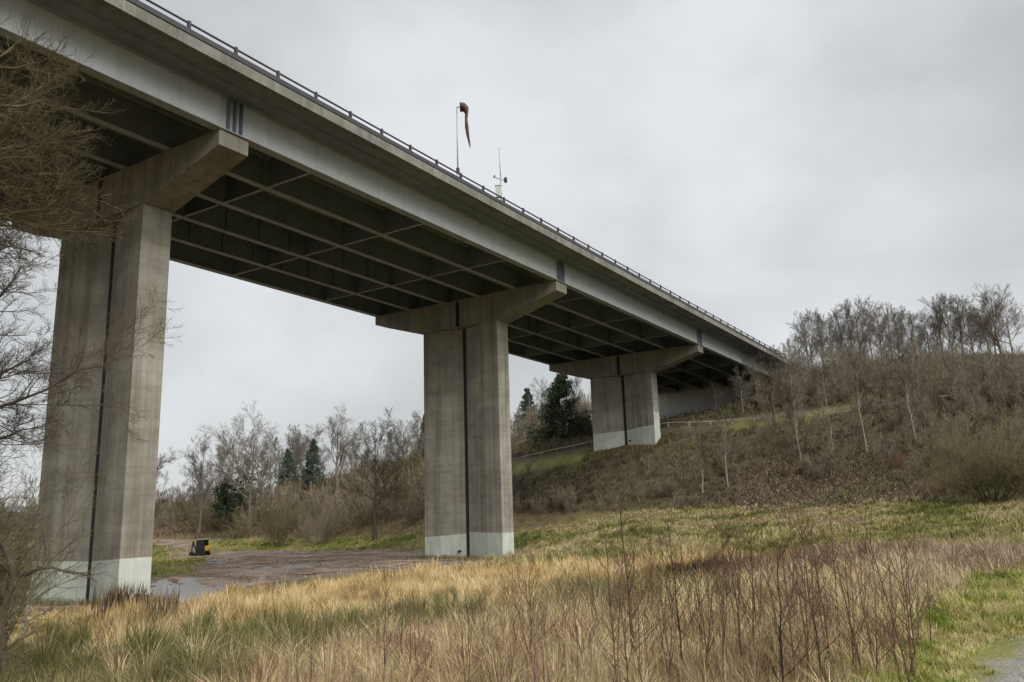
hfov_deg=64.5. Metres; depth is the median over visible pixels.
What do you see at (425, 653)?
sapling
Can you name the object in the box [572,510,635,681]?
sapling
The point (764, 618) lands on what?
sapling
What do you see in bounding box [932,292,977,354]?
bare tree
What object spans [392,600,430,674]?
sapling
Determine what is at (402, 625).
sapling
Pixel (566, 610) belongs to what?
sapling
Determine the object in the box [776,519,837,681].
sapling
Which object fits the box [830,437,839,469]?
bare tree
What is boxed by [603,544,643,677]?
sapling
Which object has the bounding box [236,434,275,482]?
bare tree
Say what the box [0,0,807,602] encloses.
viaduct
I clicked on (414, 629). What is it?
sapling
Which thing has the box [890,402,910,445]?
bare tree
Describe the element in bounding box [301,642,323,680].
sapling
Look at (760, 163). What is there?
sky
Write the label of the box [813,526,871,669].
sapling
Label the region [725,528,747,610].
sapling
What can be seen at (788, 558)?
red thicket
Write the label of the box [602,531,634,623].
sapling
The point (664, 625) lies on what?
sapling
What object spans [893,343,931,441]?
birch tree
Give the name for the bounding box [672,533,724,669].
sapling
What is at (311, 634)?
sapling
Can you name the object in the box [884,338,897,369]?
bare tree
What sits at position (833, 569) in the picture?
sapling
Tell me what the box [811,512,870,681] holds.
sapling
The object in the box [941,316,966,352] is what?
bare tree
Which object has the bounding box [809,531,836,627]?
sapling
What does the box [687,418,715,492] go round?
birch tree
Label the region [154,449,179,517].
bare tree
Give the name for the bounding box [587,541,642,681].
sapling
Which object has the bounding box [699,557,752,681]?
sapling
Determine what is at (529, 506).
bare bush
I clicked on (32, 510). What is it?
distant scrub
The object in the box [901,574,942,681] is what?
sapling
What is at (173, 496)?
bare tree
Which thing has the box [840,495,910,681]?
sapling
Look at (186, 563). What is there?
grass
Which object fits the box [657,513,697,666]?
sapling
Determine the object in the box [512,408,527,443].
bare tree
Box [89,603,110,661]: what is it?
sapling
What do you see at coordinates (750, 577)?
sapling
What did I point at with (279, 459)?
bare tree
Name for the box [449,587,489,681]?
sapling
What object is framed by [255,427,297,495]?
bare tree
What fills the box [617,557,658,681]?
sapling
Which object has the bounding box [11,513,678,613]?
mud
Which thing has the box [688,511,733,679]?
sapling
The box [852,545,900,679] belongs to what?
sapling
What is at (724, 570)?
sapling
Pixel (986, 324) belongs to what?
bare tree
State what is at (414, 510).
bare bush
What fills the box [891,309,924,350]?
bare tree
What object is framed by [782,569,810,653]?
sapling
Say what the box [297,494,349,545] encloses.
bare bush
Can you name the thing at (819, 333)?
bare tree
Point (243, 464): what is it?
bare tree
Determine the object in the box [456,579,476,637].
sapling
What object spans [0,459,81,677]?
thorn bush
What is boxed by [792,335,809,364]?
bare tree
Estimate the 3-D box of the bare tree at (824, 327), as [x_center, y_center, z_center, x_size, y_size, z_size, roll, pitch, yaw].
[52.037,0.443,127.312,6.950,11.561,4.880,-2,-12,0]
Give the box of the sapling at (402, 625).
[395,596,415,655]
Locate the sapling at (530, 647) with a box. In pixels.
[502,554,555,680]
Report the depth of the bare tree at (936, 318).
104.63 m
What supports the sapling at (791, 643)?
on the ground at (528, 520)
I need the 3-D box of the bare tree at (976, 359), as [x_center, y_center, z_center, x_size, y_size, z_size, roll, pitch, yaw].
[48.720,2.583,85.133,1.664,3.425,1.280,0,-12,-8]
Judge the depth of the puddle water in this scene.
46.05 m
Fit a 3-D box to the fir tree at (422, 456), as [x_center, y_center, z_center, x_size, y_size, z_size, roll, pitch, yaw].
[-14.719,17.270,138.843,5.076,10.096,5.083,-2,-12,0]
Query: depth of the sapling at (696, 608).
9.80 m
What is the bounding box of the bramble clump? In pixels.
[656,557,735,583]
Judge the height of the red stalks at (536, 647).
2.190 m
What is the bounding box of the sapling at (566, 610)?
[552,565,582,664]
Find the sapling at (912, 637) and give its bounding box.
[879,523,933,659]
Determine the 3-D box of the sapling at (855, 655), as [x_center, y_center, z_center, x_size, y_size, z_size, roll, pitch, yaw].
[3.219,2.413,7.587,0.578,1.609,0.478,3,-13,-20]
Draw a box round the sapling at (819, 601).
[809,540,836,653]
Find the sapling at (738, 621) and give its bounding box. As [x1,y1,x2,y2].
[710,514,755,662]
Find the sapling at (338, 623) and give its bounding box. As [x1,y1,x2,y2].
[326,597,348,655]
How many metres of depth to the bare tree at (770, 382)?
87.50 m
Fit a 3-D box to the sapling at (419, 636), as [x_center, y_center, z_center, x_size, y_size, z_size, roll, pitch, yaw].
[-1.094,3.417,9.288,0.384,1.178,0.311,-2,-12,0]
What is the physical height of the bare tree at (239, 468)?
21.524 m
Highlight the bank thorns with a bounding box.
[154,447,424,534]
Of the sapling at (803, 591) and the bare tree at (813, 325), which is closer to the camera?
the sapling at (803, 591)
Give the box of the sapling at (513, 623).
[495,558,542,681]
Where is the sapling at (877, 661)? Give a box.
[852,530,914,678]
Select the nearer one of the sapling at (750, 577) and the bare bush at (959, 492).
the sapling at (750, 577)
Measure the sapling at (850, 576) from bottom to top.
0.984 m
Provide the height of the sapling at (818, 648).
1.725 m
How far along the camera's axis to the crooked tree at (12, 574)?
12.74 m
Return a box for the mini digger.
[189,538,211,555]
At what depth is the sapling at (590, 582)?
11.89 m
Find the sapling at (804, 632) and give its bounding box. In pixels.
[752,490,812,681]
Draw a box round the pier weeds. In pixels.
[0,433,674,607]
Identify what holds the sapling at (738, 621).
on the ground at (528, 520)
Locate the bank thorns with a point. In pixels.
(220, 523)
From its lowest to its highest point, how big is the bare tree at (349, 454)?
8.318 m
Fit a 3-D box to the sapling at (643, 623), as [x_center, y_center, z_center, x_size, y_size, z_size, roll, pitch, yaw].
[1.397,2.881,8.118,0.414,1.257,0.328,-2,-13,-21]
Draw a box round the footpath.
[987,650,1023,681]
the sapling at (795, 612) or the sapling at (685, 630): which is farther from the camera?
the sapling at (795, 612)
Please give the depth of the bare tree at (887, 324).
110.64 m
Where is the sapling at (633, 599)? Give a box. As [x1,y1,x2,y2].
[622,564,646,625]
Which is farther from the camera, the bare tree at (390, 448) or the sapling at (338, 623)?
the bare tree at (390, 448)
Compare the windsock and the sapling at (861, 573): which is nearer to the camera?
the sapling at (861, 573)
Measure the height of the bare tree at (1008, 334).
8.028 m
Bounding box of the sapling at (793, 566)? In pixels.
[780,516,810,618]
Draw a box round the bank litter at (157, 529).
[18,460,424,540]
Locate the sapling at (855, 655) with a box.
[818,511,894,679]
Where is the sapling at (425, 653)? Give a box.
[414,620,435,679]
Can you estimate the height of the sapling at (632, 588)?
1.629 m
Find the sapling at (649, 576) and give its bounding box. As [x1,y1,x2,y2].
[625,519,672,635]
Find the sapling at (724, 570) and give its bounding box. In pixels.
[718,541,733,610]
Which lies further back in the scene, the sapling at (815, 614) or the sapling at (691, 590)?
the sapling at (691, 590)
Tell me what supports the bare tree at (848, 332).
on the ground at (528, 520)
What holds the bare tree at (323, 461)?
on the ground at (528, 520)
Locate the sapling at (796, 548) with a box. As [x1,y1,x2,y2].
[776,505,817,598]
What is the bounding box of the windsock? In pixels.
[456,102,470,176]
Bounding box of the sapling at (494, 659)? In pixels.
[478,629,506,681]
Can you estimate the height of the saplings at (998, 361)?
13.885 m
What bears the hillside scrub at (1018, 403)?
on the ground at (528, 520)
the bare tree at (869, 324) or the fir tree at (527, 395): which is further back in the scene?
the fir tree at (527, 395)
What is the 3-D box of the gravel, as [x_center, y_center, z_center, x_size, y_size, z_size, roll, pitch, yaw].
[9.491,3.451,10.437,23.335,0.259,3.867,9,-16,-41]
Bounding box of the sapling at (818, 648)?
[775,508,840,681]
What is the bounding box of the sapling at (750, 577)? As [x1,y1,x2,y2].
[723,494,775,659]
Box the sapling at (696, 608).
[675,559,713,645]
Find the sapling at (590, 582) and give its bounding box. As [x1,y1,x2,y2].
[571,543,609,631]
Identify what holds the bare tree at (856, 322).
on the ground at (528, 520)
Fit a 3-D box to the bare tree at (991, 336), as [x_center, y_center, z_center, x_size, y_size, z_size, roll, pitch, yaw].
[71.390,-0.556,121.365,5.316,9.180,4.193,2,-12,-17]
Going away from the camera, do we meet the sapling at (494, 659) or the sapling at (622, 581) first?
the sapling at (494, 659)
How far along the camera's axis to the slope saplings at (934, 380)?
76.79 m
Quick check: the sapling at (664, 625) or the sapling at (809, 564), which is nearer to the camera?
the sapling at (664, 625)
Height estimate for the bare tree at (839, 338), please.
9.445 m
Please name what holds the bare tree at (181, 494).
on the ground at (528, 520)
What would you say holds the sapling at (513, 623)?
on the ground at (528, 520)
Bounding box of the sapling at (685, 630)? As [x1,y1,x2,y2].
[672,578,703,676]
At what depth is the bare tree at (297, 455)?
174.72 m
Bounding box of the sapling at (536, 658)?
[531,635,547,679]
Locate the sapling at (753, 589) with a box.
[737,536,762,624]
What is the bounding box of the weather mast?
[493,148,506,199]
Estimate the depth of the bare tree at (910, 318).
111.29 m
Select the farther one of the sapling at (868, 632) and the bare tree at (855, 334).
the bare tree at (855, 334)
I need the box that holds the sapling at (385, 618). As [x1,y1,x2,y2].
[371,588,394,652]
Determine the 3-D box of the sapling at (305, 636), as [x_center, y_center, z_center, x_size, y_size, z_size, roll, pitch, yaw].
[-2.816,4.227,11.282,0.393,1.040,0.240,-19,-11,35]
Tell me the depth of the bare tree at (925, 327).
112.05 m
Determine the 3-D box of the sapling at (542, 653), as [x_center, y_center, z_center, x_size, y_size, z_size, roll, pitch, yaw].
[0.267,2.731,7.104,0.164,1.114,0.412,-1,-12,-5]
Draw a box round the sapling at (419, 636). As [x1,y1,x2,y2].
[399,588,431,673]
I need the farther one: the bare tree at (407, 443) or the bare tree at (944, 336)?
the bare tree at (407, 443)
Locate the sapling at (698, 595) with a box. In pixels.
[686,570,707,631]
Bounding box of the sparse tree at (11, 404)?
[0,222,184,480]
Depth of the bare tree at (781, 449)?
74.71 m
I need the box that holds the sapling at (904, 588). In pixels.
[868,499,923,675]
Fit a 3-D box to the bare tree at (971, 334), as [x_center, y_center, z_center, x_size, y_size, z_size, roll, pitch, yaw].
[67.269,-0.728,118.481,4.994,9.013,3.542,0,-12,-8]
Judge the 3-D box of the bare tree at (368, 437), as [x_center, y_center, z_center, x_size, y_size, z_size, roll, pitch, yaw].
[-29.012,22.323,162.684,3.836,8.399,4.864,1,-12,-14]
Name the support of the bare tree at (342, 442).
on the ground at (528, 520)
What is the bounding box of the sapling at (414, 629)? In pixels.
[407,581,425,669]
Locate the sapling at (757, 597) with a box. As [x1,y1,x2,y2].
[746,563,764,627]
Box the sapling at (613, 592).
[592,523,647,653]
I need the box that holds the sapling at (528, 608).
[518,568,534,635]
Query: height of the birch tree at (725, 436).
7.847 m
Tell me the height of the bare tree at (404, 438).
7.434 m
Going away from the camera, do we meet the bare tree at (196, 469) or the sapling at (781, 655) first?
the sapling at (781, 655)
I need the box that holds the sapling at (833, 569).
[811,495,849,643]
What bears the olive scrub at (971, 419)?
on the ground at (528, 520)
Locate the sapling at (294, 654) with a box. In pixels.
[283,628,302,679]
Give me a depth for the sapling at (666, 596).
9.14 m
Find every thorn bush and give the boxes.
[0,418,123,678]
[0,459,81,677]
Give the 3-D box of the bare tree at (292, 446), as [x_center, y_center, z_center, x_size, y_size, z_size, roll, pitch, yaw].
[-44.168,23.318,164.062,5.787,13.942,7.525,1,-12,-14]
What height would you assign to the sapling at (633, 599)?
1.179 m
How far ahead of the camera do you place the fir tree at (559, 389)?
111.41 m
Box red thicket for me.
[704,534,895,579]
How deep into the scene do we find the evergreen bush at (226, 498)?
133.97 m
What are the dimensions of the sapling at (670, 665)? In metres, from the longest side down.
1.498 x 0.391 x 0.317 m
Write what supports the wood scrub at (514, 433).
on the ground at (528, 520)
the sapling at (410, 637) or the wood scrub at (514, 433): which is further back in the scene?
the wood scrub at (514, 433)
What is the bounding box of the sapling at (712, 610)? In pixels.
[703,561,726,650]
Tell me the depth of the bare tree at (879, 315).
116.00 m
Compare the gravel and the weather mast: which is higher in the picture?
the weather mast
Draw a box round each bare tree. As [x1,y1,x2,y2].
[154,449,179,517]
[168,487,185,508]
[171,478,192,512]
[176,434,216,533]
[185,463,228,502]
[196,400,286,528]
[203,439,237,497]
[206,430,261,491]
[230,452,254,486]
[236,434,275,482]
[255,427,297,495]
[266,444,284,478]
[282,425,307,476]
[283,431,325,472]
[286,435,306,471]
[298,423,333,482]
[314,450,330,478]
[321,402,366,496]
[330,441,346,475]
[340,442,357,467]
[349,437,363,464]
[353,407,414,540]
[359,434,373,463]
[371,426,405,471]
[382,432,399,463]
[388,420,413,467]
[391,428,412,450]
[406,411,423,459]
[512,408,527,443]
[529,377,548,407]
[530,414,539,428]
[570,377,585,402]
[667,413,686,476]
[703,382,723,408]
[728,368,753,412]
[743,351,769,399]
[745,347,790,424]
[767,425,789,475]
[781,338,798,363]
[785,308,820,365]
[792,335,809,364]
[798,313,819,364]
[802,309,834,362]
[804,313,837,363]
[809,362,822,385]
[815,315,845,353]
[818,344,835,365]
[819,304,849,355]
[819,309,866,353]
[829,310,873,356]
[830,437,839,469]
[831,299,865,355]
[834,344,843,367]
[844,298,876,359]
[847,296,882,357]
[857,345,870,367]
[859,308,909,359]
[860,300,888,350]
[874,301,902,354]
[875,308,906,353]
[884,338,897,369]
[887,305,910,350]
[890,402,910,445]
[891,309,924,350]
[903,310,925,353]
[911,313,938,350]
[913,316,937,351]
[916,294,949,351]
[917,339,929,360]
[922,292,977,351]
[926,316,947,351]
[929,381,944,415]
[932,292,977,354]
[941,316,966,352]
[949,295,989,353]
[955,307,988,353]
[959,313,987,354]
[960,296,1000,351]
[966,283,1015,358]
[970,350,981,373]
[972,294,1021,352]
[973,309,1010,351]
[988,298,1023,353]
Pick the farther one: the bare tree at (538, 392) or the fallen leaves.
the bare tree at (538, 392)
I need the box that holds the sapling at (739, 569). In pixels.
[720,498,759,625]
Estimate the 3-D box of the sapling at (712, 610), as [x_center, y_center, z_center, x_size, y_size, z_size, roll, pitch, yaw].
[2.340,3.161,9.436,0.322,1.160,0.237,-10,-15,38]
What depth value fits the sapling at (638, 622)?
7.72 m
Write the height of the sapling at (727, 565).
1.999 m
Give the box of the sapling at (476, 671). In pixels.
[466,643,488,681]
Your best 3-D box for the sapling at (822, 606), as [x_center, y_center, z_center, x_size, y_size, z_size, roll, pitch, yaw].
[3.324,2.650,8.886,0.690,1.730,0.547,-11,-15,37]
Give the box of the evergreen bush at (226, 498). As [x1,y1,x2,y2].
[210,470,262,528]
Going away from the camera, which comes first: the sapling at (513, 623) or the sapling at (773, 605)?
the sapling at (513, 623)
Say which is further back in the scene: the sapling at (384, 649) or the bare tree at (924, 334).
the bare tree at (924, 334)
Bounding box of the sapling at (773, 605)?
[752,551,793,664]
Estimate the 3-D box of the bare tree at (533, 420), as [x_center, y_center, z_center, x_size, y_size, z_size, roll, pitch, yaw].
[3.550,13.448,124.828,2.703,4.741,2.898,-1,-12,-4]
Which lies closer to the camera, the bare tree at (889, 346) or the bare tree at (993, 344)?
the bare tree at (889, 346)
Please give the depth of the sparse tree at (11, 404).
14.18 m
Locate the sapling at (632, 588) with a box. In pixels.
[607,530,654,654]
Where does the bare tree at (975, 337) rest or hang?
on the ground at (528, 520)
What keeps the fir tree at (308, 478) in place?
on the ground at (528, 520)
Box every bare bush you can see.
[221,508,254,538]
[249,495,307,546]
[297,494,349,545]
[395,493,423,524]
[519,499,532,510]
[651,477,676,497]
[880,451,908,469]
[894,400,1023,504]
[921,474,951,495]
[931,453,982,496]
[966,432,1023,499]
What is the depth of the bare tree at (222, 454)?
149.10 m
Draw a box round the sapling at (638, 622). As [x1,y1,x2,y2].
[616,541,669,681]
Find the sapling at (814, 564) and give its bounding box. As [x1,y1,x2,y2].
[787,519,834,616]
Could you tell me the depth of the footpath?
7.60 m
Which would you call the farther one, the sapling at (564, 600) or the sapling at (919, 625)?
the sapling at (564, 600)
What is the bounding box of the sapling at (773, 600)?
[747,525,795,644]
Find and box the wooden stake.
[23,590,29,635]
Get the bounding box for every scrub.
[0,483,214,531]
[154,441,424,541]
[510,391,592,449]
[513,367,1023,514]
[547,364,1021,465]
[753,334,1023,403]
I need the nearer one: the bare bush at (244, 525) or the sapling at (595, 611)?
the sapling at (595, 611)
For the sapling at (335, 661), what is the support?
on the ground at (528, 520)
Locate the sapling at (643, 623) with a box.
[625,566,670,678]
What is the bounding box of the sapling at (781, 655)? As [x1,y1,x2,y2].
[760,545,819,681]
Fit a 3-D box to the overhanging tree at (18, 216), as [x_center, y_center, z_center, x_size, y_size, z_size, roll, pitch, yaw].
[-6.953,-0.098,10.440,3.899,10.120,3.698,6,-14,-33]
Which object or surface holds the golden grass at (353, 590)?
on the mud
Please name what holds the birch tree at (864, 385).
on the ground at (528, 520)
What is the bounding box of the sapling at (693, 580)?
[674,525,717,628]
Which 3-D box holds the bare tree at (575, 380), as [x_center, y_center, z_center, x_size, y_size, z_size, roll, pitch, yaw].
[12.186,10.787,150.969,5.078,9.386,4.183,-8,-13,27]
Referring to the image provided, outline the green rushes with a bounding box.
[0,556,750,681]
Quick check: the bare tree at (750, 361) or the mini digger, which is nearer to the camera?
the mini digger
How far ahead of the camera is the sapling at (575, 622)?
8.75 m
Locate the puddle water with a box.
[73,553,407,602]
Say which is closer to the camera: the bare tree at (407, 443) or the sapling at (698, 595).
the sapling at (698, 595)
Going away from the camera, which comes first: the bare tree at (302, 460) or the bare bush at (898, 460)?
the bare bush at (898, 460)
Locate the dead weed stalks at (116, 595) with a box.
[85,579,181,623]
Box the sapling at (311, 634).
[303,604,324,679]
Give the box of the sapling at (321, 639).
[300,591,331,681]
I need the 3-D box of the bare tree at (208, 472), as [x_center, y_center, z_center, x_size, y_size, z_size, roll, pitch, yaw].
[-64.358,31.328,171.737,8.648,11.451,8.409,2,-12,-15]
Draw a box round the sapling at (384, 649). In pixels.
[362,571,400,676]
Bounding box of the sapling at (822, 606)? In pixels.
[787,503,840,665]
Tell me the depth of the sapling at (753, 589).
10.56 m
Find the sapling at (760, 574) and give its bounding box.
[744,506,793,621]
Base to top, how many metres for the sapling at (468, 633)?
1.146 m
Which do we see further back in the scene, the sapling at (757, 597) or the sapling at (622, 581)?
the sapling at (622, 581)
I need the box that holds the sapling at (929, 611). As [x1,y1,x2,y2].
[919,566,954,643]
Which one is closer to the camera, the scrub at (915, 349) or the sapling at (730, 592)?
the sapling at (730, 592)
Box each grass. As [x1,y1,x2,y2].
[0,550,971,681]
[6,535,765,646]
[151,531,424,579]
[418,493,1023,572]
[755,530,1023,611]
[821,559,1023,681]
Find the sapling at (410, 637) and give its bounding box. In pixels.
[384,582,427,681]
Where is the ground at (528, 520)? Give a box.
[0,362,1023,681]
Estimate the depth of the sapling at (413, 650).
8.88 m
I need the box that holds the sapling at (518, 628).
[491,557,536,678]
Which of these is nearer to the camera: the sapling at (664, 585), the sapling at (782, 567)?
the sapling at (664, 585)
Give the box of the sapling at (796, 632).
[774,573,811,676]
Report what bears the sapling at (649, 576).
on the ground at (528, 520)
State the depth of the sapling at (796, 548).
12.81 m
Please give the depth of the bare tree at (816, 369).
94.55 m
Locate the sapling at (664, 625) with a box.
[639,542,678,680]
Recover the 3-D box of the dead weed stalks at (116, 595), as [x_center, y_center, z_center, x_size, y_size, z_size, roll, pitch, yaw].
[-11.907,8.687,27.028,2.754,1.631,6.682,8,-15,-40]
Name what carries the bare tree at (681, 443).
on the ground at (528, 520)
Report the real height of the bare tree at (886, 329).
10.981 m
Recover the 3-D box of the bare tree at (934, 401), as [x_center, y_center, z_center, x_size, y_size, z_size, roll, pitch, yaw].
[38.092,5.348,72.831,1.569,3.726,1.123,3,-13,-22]
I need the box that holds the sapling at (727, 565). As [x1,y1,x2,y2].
[700,484,755,668]
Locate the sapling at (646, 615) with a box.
[635,572,664,679]
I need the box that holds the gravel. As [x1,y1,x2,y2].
[972,638,1023,681]
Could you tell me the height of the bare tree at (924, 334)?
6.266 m
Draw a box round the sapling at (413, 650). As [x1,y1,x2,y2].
[401,625,423,676]
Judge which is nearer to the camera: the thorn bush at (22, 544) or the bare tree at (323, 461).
the thorn bush at (22, 544)
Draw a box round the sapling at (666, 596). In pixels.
[645,534,695,671]
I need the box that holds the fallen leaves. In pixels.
[732,430,931,513]
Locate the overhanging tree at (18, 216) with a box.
[0,0,138,284]
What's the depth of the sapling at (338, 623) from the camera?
11.87 m
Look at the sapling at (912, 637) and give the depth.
8.17 m
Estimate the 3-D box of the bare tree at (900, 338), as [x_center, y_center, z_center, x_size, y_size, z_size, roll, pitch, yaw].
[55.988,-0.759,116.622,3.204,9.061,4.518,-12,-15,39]
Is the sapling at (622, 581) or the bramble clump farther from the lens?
the bramble clump
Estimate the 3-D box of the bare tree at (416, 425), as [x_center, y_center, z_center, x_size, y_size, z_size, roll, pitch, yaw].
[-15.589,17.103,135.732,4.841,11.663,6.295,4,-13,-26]
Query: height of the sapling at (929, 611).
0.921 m
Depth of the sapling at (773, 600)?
9.39 m
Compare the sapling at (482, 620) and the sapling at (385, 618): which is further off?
the sapling at (385, 618)
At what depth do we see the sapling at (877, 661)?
7.47 m
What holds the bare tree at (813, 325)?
on the ground at (528, 520)
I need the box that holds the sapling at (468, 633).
[438,589,492,678]
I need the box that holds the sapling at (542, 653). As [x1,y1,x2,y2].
[533,588,551,681]
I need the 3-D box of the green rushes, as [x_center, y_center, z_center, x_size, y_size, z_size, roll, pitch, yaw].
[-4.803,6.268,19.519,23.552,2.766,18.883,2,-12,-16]
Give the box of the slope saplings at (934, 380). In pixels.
[631,356,1023,497]
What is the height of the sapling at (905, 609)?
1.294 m
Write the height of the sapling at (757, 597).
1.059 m
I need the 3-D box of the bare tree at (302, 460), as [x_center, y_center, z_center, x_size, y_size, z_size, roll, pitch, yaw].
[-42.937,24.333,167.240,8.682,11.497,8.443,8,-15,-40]
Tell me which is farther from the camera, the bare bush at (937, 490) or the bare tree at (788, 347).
the bare tree at (788, 347)
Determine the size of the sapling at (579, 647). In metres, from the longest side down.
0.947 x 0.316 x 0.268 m
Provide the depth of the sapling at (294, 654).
8.26 m
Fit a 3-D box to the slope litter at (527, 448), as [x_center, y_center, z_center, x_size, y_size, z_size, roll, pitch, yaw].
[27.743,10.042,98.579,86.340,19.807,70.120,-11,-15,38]
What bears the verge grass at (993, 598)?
on the ground at (528, 520)
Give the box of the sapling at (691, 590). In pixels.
[669,542,712,633]
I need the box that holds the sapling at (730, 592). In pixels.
[717,551,738,649]
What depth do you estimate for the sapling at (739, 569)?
10.94 m
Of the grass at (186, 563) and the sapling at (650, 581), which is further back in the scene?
the grass at (186, 563)
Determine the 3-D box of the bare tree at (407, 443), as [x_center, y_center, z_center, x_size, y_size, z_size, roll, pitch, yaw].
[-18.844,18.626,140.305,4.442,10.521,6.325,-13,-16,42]
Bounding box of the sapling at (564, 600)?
[553,564,575,633]
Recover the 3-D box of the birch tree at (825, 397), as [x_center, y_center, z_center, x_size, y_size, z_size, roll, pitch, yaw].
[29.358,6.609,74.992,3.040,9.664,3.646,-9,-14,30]
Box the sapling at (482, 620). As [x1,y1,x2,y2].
[462,581,495,672]
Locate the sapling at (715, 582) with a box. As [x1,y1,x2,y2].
[706,544,721,607]
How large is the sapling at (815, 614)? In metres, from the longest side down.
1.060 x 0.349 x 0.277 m
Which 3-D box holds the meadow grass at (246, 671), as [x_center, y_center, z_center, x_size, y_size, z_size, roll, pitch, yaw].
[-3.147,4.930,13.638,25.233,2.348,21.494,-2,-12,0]
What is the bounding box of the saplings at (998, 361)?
[755,332,1023,404]
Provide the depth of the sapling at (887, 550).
8.11 m
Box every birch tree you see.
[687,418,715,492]
[706,406,741,486]
[775,361,801,460]
[809,360,845,451]
[844,350,879,452]
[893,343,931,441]
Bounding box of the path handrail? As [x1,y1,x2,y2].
[511,389,1019,460]
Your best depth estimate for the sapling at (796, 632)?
7.48 m
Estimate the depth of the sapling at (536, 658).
7.73 m
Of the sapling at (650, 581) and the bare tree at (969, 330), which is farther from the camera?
the bare tree at (969, 330)
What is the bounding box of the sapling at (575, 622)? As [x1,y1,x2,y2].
[554,561,595,675]
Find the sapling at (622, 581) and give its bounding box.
[609,551,635,634]
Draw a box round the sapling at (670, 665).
[659,541,698,681]
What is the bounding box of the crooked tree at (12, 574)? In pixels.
[0,511,96,681]
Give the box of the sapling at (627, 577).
[598,454,674,672]
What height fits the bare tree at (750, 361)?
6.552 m
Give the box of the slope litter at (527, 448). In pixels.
[511,351,1023,513]
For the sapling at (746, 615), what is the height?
1.834 m
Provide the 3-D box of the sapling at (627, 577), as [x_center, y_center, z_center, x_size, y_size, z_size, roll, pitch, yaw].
[1.357,2.443,8.765,0.818,2.458,0.760,-2,-12,-4]
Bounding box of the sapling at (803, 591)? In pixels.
[790,556,812,619]
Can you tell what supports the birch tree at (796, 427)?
on the ground at (528, 520)
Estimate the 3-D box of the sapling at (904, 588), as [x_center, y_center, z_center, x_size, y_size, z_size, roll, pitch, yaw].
[3.716,2.385,7.816,0.255,1.684,0.634,6,-14,-33]
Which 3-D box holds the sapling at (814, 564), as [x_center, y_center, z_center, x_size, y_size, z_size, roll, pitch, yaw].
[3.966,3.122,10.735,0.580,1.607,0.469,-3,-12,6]
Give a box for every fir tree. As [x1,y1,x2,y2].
[267,448,301,489]
[296,438,327,486]
[411,414,423,466]
[510,388,539,424]
[520,373,592,444]
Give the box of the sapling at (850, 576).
[838,554,858,592]
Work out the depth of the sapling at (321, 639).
9.17 m
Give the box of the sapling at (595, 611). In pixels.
[575,573,611,655]
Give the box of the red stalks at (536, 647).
[252,546,904,681]
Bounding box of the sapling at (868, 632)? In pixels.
[816,514,874,667]
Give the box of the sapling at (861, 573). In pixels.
[851,527,874,613]
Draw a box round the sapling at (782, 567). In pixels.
[766,532,801,607]
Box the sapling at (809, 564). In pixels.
[781,510,832,624]
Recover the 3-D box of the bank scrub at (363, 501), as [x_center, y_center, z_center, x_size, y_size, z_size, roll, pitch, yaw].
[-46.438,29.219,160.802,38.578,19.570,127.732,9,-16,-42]
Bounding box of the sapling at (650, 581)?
[633,509,665,622]
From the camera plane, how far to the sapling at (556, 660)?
7.53 m
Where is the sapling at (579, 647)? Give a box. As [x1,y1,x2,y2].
[563,601,594,678]
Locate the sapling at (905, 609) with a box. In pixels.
[878,542,935,680]
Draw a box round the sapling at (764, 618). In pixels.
[757,580,769,655]
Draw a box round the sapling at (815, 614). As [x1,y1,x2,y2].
[801,567,828,658]
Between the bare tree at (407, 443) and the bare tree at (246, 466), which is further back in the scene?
the bare tree at (246, 466)
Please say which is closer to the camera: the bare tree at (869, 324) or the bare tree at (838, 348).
the bare tree at (838, 348)
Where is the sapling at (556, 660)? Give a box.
[547,622,567,681]
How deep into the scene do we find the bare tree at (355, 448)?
165.63 m
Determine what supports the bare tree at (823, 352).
on the ground at (528, 520)
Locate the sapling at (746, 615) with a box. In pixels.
[703,503,769,636]
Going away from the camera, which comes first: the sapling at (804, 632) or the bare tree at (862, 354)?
the sapling at (804, 632)
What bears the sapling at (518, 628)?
on the ground at (528, 520)
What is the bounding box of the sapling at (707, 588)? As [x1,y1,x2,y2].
[687,544,721,637]
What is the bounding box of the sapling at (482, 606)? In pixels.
[472,572,500,634]
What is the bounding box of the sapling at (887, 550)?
[849,533,915,668]
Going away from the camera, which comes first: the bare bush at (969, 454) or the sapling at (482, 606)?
the sapling at (482, 606)
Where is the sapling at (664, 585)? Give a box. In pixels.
[642,528,689,646]
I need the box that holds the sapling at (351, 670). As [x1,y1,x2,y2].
[337,651,362,681]
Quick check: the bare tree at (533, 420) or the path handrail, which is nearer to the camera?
the path handrail
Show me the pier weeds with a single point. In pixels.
(57, 602)
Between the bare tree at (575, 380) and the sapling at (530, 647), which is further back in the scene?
the bare tree at (575, 380)
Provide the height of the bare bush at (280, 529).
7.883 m
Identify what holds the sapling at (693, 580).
on the ground at (528, 520)
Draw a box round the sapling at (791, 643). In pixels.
[757,501,823,681]
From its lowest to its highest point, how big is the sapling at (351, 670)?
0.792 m
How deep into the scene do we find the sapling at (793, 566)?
10.87 m
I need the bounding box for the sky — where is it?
[0,0,1023,511]
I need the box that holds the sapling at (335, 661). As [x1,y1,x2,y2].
[331,636,343,681]
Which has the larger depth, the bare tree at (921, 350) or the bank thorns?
the bank thorns
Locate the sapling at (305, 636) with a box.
[298,612,326,671]
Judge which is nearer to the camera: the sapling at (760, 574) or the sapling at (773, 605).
the sapling at (773, 605)
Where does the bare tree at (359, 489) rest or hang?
on the ground at (528, 520)

